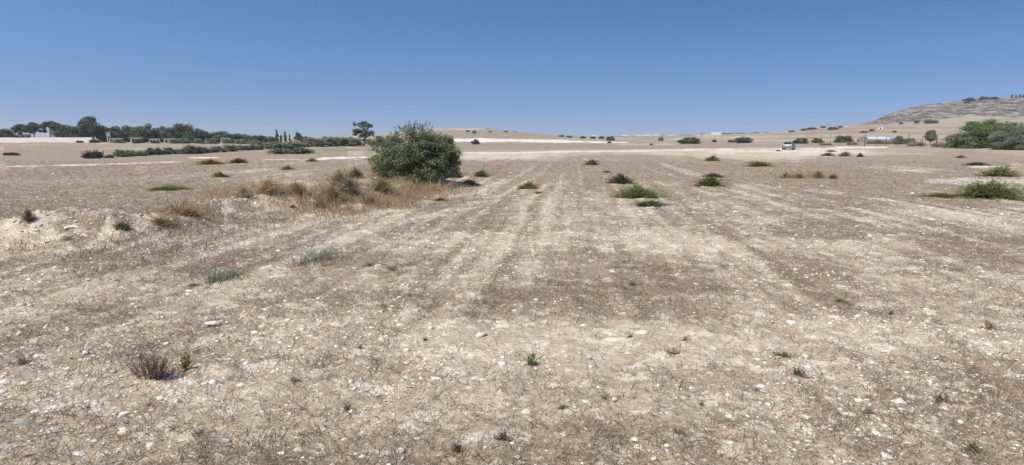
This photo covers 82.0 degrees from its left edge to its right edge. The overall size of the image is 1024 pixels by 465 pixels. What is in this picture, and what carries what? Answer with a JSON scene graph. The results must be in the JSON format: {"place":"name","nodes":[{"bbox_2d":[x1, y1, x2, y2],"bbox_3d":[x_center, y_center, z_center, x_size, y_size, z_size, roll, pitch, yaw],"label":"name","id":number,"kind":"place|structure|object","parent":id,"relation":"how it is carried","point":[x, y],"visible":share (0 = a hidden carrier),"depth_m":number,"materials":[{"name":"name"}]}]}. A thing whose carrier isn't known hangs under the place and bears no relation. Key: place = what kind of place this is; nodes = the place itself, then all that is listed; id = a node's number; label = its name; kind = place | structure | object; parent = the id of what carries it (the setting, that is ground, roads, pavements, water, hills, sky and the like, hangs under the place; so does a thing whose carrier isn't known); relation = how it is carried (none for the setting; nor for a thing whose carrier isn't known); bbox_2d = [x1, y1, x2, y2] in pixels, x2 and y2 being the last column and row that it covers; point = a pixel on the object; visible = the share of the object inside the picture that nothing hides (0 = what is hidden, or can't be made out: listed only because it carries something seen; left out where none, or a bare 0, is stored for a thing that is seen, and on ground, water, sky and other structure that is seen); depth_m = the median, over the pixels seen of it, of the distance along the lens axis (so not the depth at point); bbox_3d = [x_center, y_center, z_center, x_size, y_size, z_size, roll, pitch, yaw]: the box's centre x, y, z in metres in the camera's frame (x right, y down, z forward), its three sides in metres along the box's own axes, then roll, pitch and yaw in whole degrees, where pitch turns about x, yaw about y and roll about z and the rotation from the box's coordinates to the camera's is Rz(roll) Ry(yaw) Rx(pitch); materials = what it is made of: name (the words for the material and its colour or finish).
{"place":"outdoors","nodes":[
{"label":"outdoors","id":0,"kind":"place"},
{"bbox_2d":[0,159,507,253],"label":"rusty grass","id":1,"kind":"structure","parent":0,"point":[177,207],"depth_m":14.67,"materials":[{"name":"brown plant"}]},
{"bbox_2d":[0,97,1023,464],"bbox_3d":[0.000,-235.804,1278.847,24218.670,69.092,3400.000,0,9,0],"label":"ground","id":2,"kind":"structure","parent":0,"point":[492,151],"depth_m":6.79,"materials":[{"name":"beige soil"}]},
{"bbox_2d":[0,128,20,137],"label":"tree","id":3,"kind":"object","parent":2,"relation":"on","point":[4,132],"visible":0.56,"depth_m":211.01,"materials":[{"name":"green plant"}]},
{"bbox_2d":[10,124,31,137],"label":"pine tree","id":4,"kind":"object","parent":2,"relation":"on","point":[17,128],"visible":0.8,"depth_m":215.46,"materials":[{"name":"green plant"}]},
{"bbox_2d":[9,418,34,427],"bbox_3d":[-3.083,1.213,3.727,0.150,0.082,0.090,9,9,-7],"label":"stone","id":5,"kind":"object","parent":2,"relation":"on","point":[19,421],"visible":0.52,"depth_m":3.69,"materials":[{"name":"beige stone"}]},
{"bbox_2d":[16,206,36,222],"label":"dry tuft","id":6,"kind":"object","parent":2,"relation":"on","point":[28,216],"visible":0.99,"depth_m":10.14,"materials":[{"name":"plant"}]},
{"bbox_2d":[23,122,43,137],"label":"pine tree","id":7,"kind":"object","parent":2,"relation":"on","point":[33,126],"visible":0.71,"depth_m":210.04,"materials":[{"name":"green plant"}]},
{"bbox_2d":[0,137,92,142],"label":"boundary wall","id":8,"kind":"structure","parent":2,"relation":"on","point":[46,139],"depth_m":189.45,"materials":[{"name":"white concrete"}]},
{"bbox_2d":[37,121,59,136],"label":"pine tree","id":9,"kind":"object","parent":2,"relation":"on","point":[49,124],"visible":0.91,"depth_m":207.18,"materials":[{"name":"green plant"}]},
{"bbox_2d":[50,124,82,136],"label":"tree","id":10,"kind":"object","parent":2,"relation":"on","point":[65,130],"visible":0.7,"depth_m":205.73,"materials":[{"name":"green plant"}]},
{"bbox_2d":[76,116,104,139],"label":"pine tree","id":11,"kind":"object","parent":2,"relation":"on","point":[86,126],"visible":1,"depth_m":206.77,"materials":[{"name":"green plant"}]},
{"bbox_2d":[81,149,103,158],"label":"shrub","id":12,"kind":"object","parent":2,"relation":"on","point":[89,154],"visible":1,"depth_m":55.13,"materials":[{"name":"green plant"}]},
{"bbox_2d":[95,127,111,141],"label":"tree","id":13,"kind":"object","parent":2,"relation":"on","point":[100,137],"visible":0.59,"depth_m":209.29,"materials":[{"name":"green plant"}]},
{"bbox_2d":[104,125,131,140],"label":"tree","id":14,"kind":"object","parent":2,"relation":"on","point":[124,133],"visible":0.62,"depth_m":210.62,"materials":[{"name":"green plant"}]},
{"bbox_2d":[112,149,126,156],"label":"shrub","id":15,"kind":"object","parent":2,"relation":"on","point":[118,153],"visible":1,"depth_m":60.42,"materials":[{"name":"green plant"}]},
{"bbox_2d":[111,220,134,230],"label":"weed","id":16,"kind":"object","parent":2,"relation":"on","point":[119,225],"visible":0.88,"depth_m":10.24,"materials":[{"name":"green plant"}]},
{"bbox_2d":[118,411,131,417],"bbox_3d":[-2.538,1.195,3.855,0.083,0.056,0.077,-7,12,-39],"label":"stone","id":17,"kind":"object","parent":2,"relation":"on","point":[123,413],"visible":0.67,"depth_m":3.83,"materials":[{"name":"stone"}]},
{"bbox_2d":[124,150,135,156],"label":"shrub","id":18,"kind":"object","parent":2,"relation":"on","point":[129,153],"visible":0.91,"depth_m":61.47,"materials":[{"name":"green plant"}]},
{"bbox_2d":[134,150,148,155],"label":"shrub","id":19,"kind":"object","parent":2,"relation":"on","point":[141,153],"visible":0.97,"depth_m":65.56,"materials":[{"name":"green plant"}]},
{"bbox_2d":[127,123,160,141],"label":"tree","id":20,"kind":"object","parent":2,"relation":"on","point":[145,134],"visible":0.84,"depth_m":204.42,"materials":[{"name":"green plant"}]},
{"bbox_2d":[121,348,178,379],"bbox_3d":[-2.735,0.980,4.424,0.456,0.282,0.312,0,9,0],"label":"dead bush","id":21,"kind":"object","parent":2,"relation":"on","point":[154,366],"visible":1,"depth_m":4.42,"materials":[{"name":"brown plant"}]},
{"bbox_2d":[145,147,163,154],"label":"shrub","id":22,"kind":"object","parent":2,"relation":"on","point":[157,151],"visible":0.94,"depth_m":67.71,"materials":[{"name":"green plant"}]},
{"bbox_2d":[148,216,177,224],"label":"dry tuft","id":23,"kind":"object","parent":2,"relation":"on","point":[160,221],"visible":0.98,"depth_m":10.85,"materials":[{"name":"brown plant"}]},
{"bbox_2d":[159,127,179,141],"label":"tree","id":24,"kind":"object","parent":2,"relation":"on","point":[163,134],"visible":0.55,"depth_m":207.13,"materials":[{"name":"green plant"}]},
{"bbox_2d":[161,147,177,153],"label":"shrub","id":25,"kind":"object","parent":2,"relation":"on","point":[169,150],"visible":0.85,"depth_m":69.46,"materials":[{"name":"green plant"}]},
{"bbox_2d":[143,184,200,190],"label":"weed","id":26,"kind":"object","parent":2,"relation":"on","point":[168,187],"visible":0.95,"depth_m":21.27,"materials":[{"name":"green plant"}]},
{"bbox_2d":[167,123,193,137],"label":"tree","id":27,"kind":"object","parent":2,"relation":"on","point":[179,130],"visible":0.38,"depth_m":208.18,"materials":[{"name":"green plant"}]},
{"bbox_2d":[173,148,188,153],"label":"shrub","id":28,"kind":"object","parent":2,"relation":"on","point":[182,151],"visible":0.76,"depth_m":78.58,"materials":[{"name":"green plant"}]},
{"bbox_2d":[16,195,352,289],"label":"verge grass","id":29,"kind":"structure","parent":2,"relation":"on","point":[228,275],"depth_m":9.47,"materials":[{"name":"beige plant"}]},
{"bbox_2d":[178,138,191,143],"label":"shrub","id":30,"kind":"object","parent":2,"relation":"on","point":[186,140],"visible":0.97,"depth_m":180.95,"materials":[{"name":"green plant"}]},
{"bbox_2d":[180,352,195,370],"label":"weed","id":31,"kind":"object","parent":2,"relation":"on","point":[184,366],"visible":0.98,"depth_m":4.62,"materials":[{"name":"green plant"}]},
{"bbox_2d":[169,205,208,215],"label":"dry tuft","id":32,"kind":"object","parent":2,"relation":"on","point":[189,210],"visible":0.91,"depth_m":11.93,"materials":[{"name":"brown plant"}]},
{"bbox_2d":[182,144,203,153],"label":"shrub","id":33,"kind":"object","parent":2,"relation":"on","point":[193,149],"visible":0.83,"depth_m":80.38,"materials":[{"name":"green plant"}]},
{"bbox_2d":[184,126,203,142],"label":"tree","id":34,"kind":"object","parent":2,"relation":"on","point":[190,133],"visible":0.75,"depth_m":207.43,"materials":[{"name":"green plant"}]},
{"bbox_2d":[196,131,216,141],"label":"tree","id":35,"kind":"object","parent":2,"relation":"on","point":[205,134],"visible":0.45,"depth_m":209.84,"materials":[{"name":"green plant"}]},
{"bbox_2d":[194,158,226,164],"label":"weed","id":36,"kind":"object","parent":2,"relation":"on","point":[209,161],"visible":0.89,"depth_m":42.47,"materials":[{"name":"brown plant"}]},
{"bbox_2d":[203,138,218,143],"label":"shrub","id":37,"kind":"object","parent":2,"relation":"on","point":[212,141],"visible":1,"depth_m":180.88,"materials":[{"name":"green plant"}]},
{"bbox_2d":[204,321,219,325],"bbox_3d":[-2.938,0.893,5.780,0.145,0.054,0.119,4,0,-20],"label":"stone","id":38,"kind":"object","parent":2,"relation":"on","point":[211,323],"visible":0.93,"depth_m":5.74,"materials":[{"name":"stone"}]},
{"bbox_2d":[209,146,227,151],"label":"shrub","id":39,"kind":"object","parent":2,"relation":"on","point":[217,149],"visible":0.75,"depth_m":87.66,"materials":[{"name":"green plant"}]},
{"bbox_2d":[208,171,228,176],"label":"weed","id":40,"kind":"object","parent":2,"relation":"on","point":[219,174],"visible":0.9,"depth_m":28.46,"materials":[{"name":"green plant"}]},
{"bbox_2d":[210,131,228,142],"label":"tree","id":41,"kind":"object","parent":2,"relation":"on","point":[217,134],"visible":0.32,"depth_m":212.97,"materials":[{"name":"green plant"}]},
{"bbox_2d":[222,138,234,143],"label":"shrub","id":42,"kind":"object","parent":2,"relation":"on","point":[226,141],"visible":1,"depth_m":181.13,"materials":[{"name":"green plant"}]},
{"bbox_2d":[222,144,237,151],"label":"shrub","id":43,"kind":"object","parent":2,"relation":"on","point":[230,147],"visible":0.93,"depth_m":92.96,"materials":[{"name":"green plant"}]},
{"bbox_2d":[220,133,243,141],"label":"tree","id":44,"kind":"object","parent":2,"relation":"on","point":[235,136],"visible":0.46,"depth_m":210.00,"materials":[{"name":"green plant"}]},
{"bbox_2d":[225,158,248,162],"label":"weed","id":45,"kind":"object","parent":2,"relation":"on","point":[238,160],"visible":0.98,"depth_m":44.69,"materials":[{"name":"green plant"}]},
{"bbox_2d":[223,181,256,198],"bbox_3d":[-6.654,-1.052,14.545,0.928,0.440,0.695,4,10,26],"label":"dry tuft","id":46,"kind":"object","parent":2,"relation":"on","point":[240,191],"visible":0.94,"depth_m":14.52,"materials":[{"name":"plant"}]},
{"bbox_2d":[234,139,248,143],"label":"shrub","id":47,"kind":"object","parent":2,"relation":"on","point":[238,141],"visible":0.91,"depth_m":180.89,"materials":[{"name":"green plant"}]},
{"bbox_2d":[236,144,251,149],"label":"shrub","id":48,"kind":"object","parent":2,"relation":"on","point":[241,147],"visible":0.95,"depth_m":98.73,"materials":[{"name":"green plant"}]},
{"bbox_2d":[248,141,263,149],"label":"shrub","id":49,"kind":"object","parent":2,"relation":"on","point":[259,145],"visible":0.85,"depth_m":102.67,"materials":[{"name":"green plant"}]},
{"bbox_2d":[253,135,267,142],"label":"tree","id":50,"kind":"object","parent":2,"relation":"on","point":[260,138],"visible":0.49,"depth_m":216.25,"materials":[{"name":"green plant"}]},
{"bbox_2d":[248,175,286,193],"bbox_3d":[-6.265,-1.233,15.046,1.086,0.478,0.770,0,9,0],"label":"dry tuft","id":51,"kind":"object","parent":2,"relation":"on","point":[266,187],"visible":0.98,"depth_m":14.97,"materials":[{"name":"plant"}]},
{"bbox_2d":[266,140,314,153],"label":"shrub","id":52,"kind":"object","parent":2,"relation":"on","point":[285,147],"visible":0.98,"depth_m":79.51,"materials":[{"name":"green plant"}]},
{"bbox_2d":[284,178,311,192],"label":"dry tuft","id":53,"kind":"object","parent":2,"relation":"on","point":[298,185],"visible":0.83,"depth_m":15.35,"materials":[{"name":"brown plant"}]},
{"bbox_2d":[302,137,324,146],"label":"shrub","id":54,"kind":"object","parent":2,"relation":"on","point":[314,142],"visible":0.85,"depth_m":142.31,"materials":[{"name":"green plant"}]},
{"bbox_2d":[321,136,336,145],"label":"shrub","id":55,"kind":"object","parent":2,"relation":"on","point":[328,141],"visible":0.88,"depth_m":146.40,"materials":[{"name":"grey plant"}]},
{"bbox_2d":[321,184,348,199],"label":"dry tuft","id":56,"kind":"object","parent":2,"relation":"on","point":[332,192],"visible":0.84,"depth_m":15.63,"materials":[{"name":"brown plant"}]},
{"bbox_2d":[331,137,347,145],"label":"shrub","id":57,"kind":"object","parent":2,"relation":"on","point":[339,141],"visible":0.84,"depth_m":148.45,"materials":[{"name":"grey plant"}]},
{"bbox_2d":[326,167,356,186],"bbox_3d":[-6.643,-2.146,22.666,1.352,0.848,1.051,4,10,24],"label":"dry tuft","id":58,"kind":"object","parent":2,"relation":"on","point":[336,178],"visible":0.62,"depth_m":22.60,"materials":[{"name":"beige plant"}]},
{"bbox_2d":[333,171,363,193],"bbox_3d":[-4.531,-1.388,16.338,1.044,0.628,0.782,4,10,26],"label":"dry tuft","id":59,"kind":"object","parent":2,"relation":"on","point":[350,186],"visible":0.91,"depth_m":16.31,"materials":[{"name":"green plant"}]},
{"bbox_2d":[342,136,363,145],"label":"shrub","id":60,"kind":"object","parent":2,"relation":"on","point":[351,141],"visible":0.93,"depth_m":149.21,"materials":[{"name":"green plant"}]},
{"bbox_2d":[347,165,365,178],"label":"dry tuft","id":61,"kind":"object","parent":2,"relation":"on","point":[357,173],"visible":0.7,"depth_m":27.42,"materials":[{"name":"plant"}]},
{"bbox_2d":[352,121,374,145],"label":"gum tree","id":62,"kind":"object","parent":2,"relation":"on","point":[362,133],"visible":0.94,"depth_m":151.44,"materials":[{"name":"green plant"}]},
{"bbox_2d":[367,136,386,146],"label":"shrub","id":63,"kind":"object","parent":2,"relation":"on","point":[378,139],"visible":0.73,"depth_m":144.44,"materials":[{"name":"green plant"}]},
{"bbox_2d":[367,176,399,192],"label":"dry tuft","id":64,"kind":"object","parent":2,"relation":"on","point":[380,186],"visible":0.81,"depth_m":17.61,"materials":[{"name":"beige plant"}]},
{"bbox_2d":[385,135,402,144],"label":"shrub","id":65,"kind":"object","parent":2,"relation":"on","point":[388,137],"visible":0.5,"depth_m":177.54,"materials":[{"name":"green plant"}]},
{"bbox_2d":[365,120,463,183],"bbox_3d":[-3.648,-2.999,22.057,3.704,2.386,3.393,0,9,0],"label":"bush","id":66,"kind":"object","parent":2,"relation":"on","point":[443,161],"visible":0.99,"depth_m":21.36,"materials":[{"name":"green plant"}]},
{"bbox_2d":[442,437,464,457],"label":"weed","id":67,"kind":"object","parent":2,"relation":"on","point":[457,447],"visible":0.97,"depth_m":3.39,"materials":[{"name":"plant"}]},
{"bbox_2d":[458,179,478,184],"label":"weed","id":68,"kind":"object","parent":2,"relation":"on","point":[470,182],"visible":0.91,"depth_m":23.19,"materials":[{"name":"green plant"}]},
{"bbox_2d":[472,170,492,176],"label":"weed","id":69,"kind":"object","parent":2,"relation":"on","point":[481,173],"visible":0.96,"depth_m":27.18,"materials":[{"name":"green plant"}]},
{"bbox_2d":[493,426,515,440],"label":"weed","id":70,"kind":"object","parent":2,"relation":"on","point":[501,438],"visible":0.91,"depth_m":3.51,"materials":[{"name":"plant"}]},
{"bbox_2d":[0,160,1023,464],"bbox_3d":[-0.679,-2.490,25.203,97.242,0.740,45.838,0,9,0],"label":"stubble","id":71,"kind":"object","parent":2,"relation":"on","point":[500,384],"visible":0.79,"depth_m":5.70,"materials":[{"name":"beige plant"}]},
{"bbox_2d":[517,180,540,188],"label":"weed","id":72,"kind":"object","parent":2,"relation":"on","point":[528,185],"visible":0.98,"depth_m":21.22,"materials":[{"name":"green plant"}]},
{"bbox_2d":[524,347,545,365],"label":"weed","id":73,"kind":"object","parent":2,"relation":"on","point":[531,361],"visible":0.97,"depth_m":4.71,"materials":[{"name":"green plant"}]},
{"bbox_2d":[582,159,600,164],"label":"weed","id":74,"kind":"object","parent":2,"relation":"on","point":[592,162],"visible":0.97,"depth_m":41.44,"materials":[{"name":"green plant"}]},
{"bbox_2d":[601,173,636,183],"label":"weed","id":75,"kind":"object","parent":2,"relation":"on","point":[621,178],"visible":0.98,"depth_m":24.28,"materials":[{"name":"green plant"}]},
{"bbox_2d":[602,182,665,198],"bbox_3d":[3.838,-1.328,18.349,2.052,0.478,1.764,6,11,31],"label":"weed","id":76,"kind":"object","parent":2,"relation":"on","point":[637,191],"visible":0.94,"depth_m":18.16,"materials":[{"name":"green plant"}]},
{"bbox_2d":[626,199,673,207],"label":"weed","id":77,"kind":"object","parent":2,"relation":"on","point":[645,203],"visible":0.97,"depth_m":15.93,"materials":[{"name":"green plant"}]},
{"bbox_2d":[663,344,682,355],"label":"weed","id":78,"kind":"object","parent":2,"relation":"on","point":[669,351],"visible":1,"depth_m":4.96,"materials":[{"name":"plant"}]},
{"bbox_2d":[677,137,700,143],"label":"shrub","id":79,"kind":"object","parent":2,"relation":"on","point":[692,140],"visible":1,"depth_m":196.35,"materials":[{"name":"green plant"}]},
{"bbox_2d":[692,176,730,186],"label":"weed","id":80,"kind":"object","parent":2,"relation":"on","point":[711,181],"visible":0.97,"depth_m":22.77,"materials":[{"name":"green plant"}]},
{"bbox_2d":[703,154,719,160],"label":"weed","id":81,"kind":"object","parent":2,"relation":"on","point":[712,157],"visible":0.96,"depth_m":48.40,"materials":[{"name":"green plant"}]},
{"bbox_2d":[733,136,753,142],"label":"shrub","id":82,"kind":"object","parent":2,"relation":"on","point":[743,140],"visible":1,"depth_m":206.93,"materials":[{"name":"green plant"}]},
{"bbox_2d":[740,160,771,166],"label":"weed","id":83,"kind":"object","parent":2,"relation":"on","point":[757,164],"visible":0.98,"depth_m":39.05,"materials":[{"name":"green plant"}]},
{"bbox_2d":[782,142,795,149],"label":"parked car","id":84,"kind":"object","parent":2,"relation":"on","point":[788,145],"visible":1,"depth_m":101.17,"materials":[{"name":"silver metal"}]},
{"bbox_2d":[782,366,814,377],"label":"weed","id":85,"kind":"object","parent":2,"relation":"on","point":[797,372],"visible":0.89,"depth_m":4.46,"materials":[{"name":"green plant"}]},
{"bbox_2d":[792,138,809,143],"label":"shrub","id":86,"kind":"object","parent":2,"relation":"on","point":[801,140],"visible":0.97,"depth_m":171.32,"materials":[{"name":"green plant"}]},
{"bbox_2d":[810,169,824,177],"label":"dry tuft","id":87,"kind":"object","parent":2,"relation":"on","point":[818,174],"visible":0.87,"depth_m":27.59,"materials":[{"name":"beige plant"}]},
{"bbox_2d":[833,135,854,142],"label":"shrub","id":88,"kind":"object","parent":2,"relation":"on","point":[845,139],"visible":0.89,"depth_m":178.24,"materials":[{"name":"green plant"}]},
{"bbox_2d":[858,405,873,415],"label":"weed","id":89,"kind":"object","parent":2,"relation":"on","point":[866,410],"visible":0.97,"depth_m":3.87,"materials":[{"name":"plant"}]},
{"bbox_2d":[859,136,894,142],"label":"greenhouse","id":90,"kind":"object","parent":2,"relation":"on","point":[888,138],"visible":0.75,"depth_m":175.20,"materials":[{"name":"white plastic"}]},
{"bbox_2d":[806,133,951,146],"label":"fence","id":91,"kind":"object","parent":2,"relation":"on","point":[908,141],"visible":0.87,"depth_m":123.18,"materials":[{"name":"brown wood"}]},
{"bbox_2d":[890,136,907,143],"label":"shrub","id":92,"kind":"object","parent":2,"relation":"on","point":[900,140],"visible":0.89,"depth_m":150.47,"materials":[{"name":"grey plant"}]},
{"bbox_2d":[907,141,927,145],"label":"shrub","id":93,"kind":"object","parent":2,"relation":"on","point":[912,143],"visible":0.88,"depth_m":122.01,"materials":[{"name":"brown plant"}]},
{"bbox_2d":[923,130,936,144],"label":"tree","id":94,"kind":"object","parent":2,"relation":"on","point":[930,136],"visible":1,"depth_m":136.99,"materials":[{"name":"green plant"}]},
{"bbox_2d":[912,192,963,198],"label":"weed","id":95,"kind":"object","parent":2,"relation":"on","point":[941,195],"visible":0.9,"depth_m":18.37,"materials":[{"name":"green plant"}]},
{"bbox_2d":[933,390,961,405],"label":"weed","id":96,"kind":"object","parent":2,"relation":"on","point":[939,397],"visible":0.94,"depth_m":4.06,"materials":[{"name":"plant"}]},
{"bbox_2d":[960,440,991,452],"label":"weed","id":97,"kind":"object","parent":2,"relation":"on","point":[971,444],"visible":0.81,"depth_m":3.41,"materials":[{"name":"green plant"}]},
{"bbox_2d":[963,161,989,165],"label":"weed","id":98,"kind":"object","parent":2,"relation":"on","point":[976,163],"visible":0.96,"depth_m":40.23,"materials":[{"name":"green plant"}]},
{"bbox_2d":[940,118,1023,148],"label":"tree","id":99,"kind":"object","parent":2,"relation":"on","point":[975,128],"visible":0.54,"depth_m":98.86,"materials":[{"name":"green plant"}]},
{"bbox_2d":[944,178,1023,200],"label":"weed","id":100,"kind":"object","parent":2,"relation":"on","point":[990,189],"visible":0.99,"depth_m":18.07,"materials":[{"name":"green plant"}]},
{"bbox_2d":[981,317,995,329],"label":"weed","id":101,"kind":"object","parent":2,"relation":"on","point":[990,325],"visible":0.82,"depth_m":5.53,"materials":[{"name":"plant"}]},
{"bbox_2d":[973,163,1021,176],"bbox_3d":[24.007,-3.063,28.835,2.443,0.669,2.011,0,9,0],"label":"weed","id":102,"kind":"object","parent":2,"relation":"on","point":[995,171],"visible":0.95,"depth_m":28.68,"materials":[{"name":"green plant"}]},
{"bbox_2d":[986,124,1023,149],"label":"tree","id":103,"kind":"object","parent":2,"relation":"on","point":[1009,139],"visible":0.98,"depth_m":88.49,"materials":[{"name":"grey plant"}]},
{"bbox_2d":[0,0,1023,136],"label":"sky","id":104,"kind":"structure","parent":0,"point":[249,67],"materials":[{"name":"blue"}]},
{"bbox_2d":[176,165,890,215],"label":"straw grass","id":105,"kind":"structure","parent":0,"point":[224,191],"depth_m":17.79,"materials":[{"name":"beige plant"}]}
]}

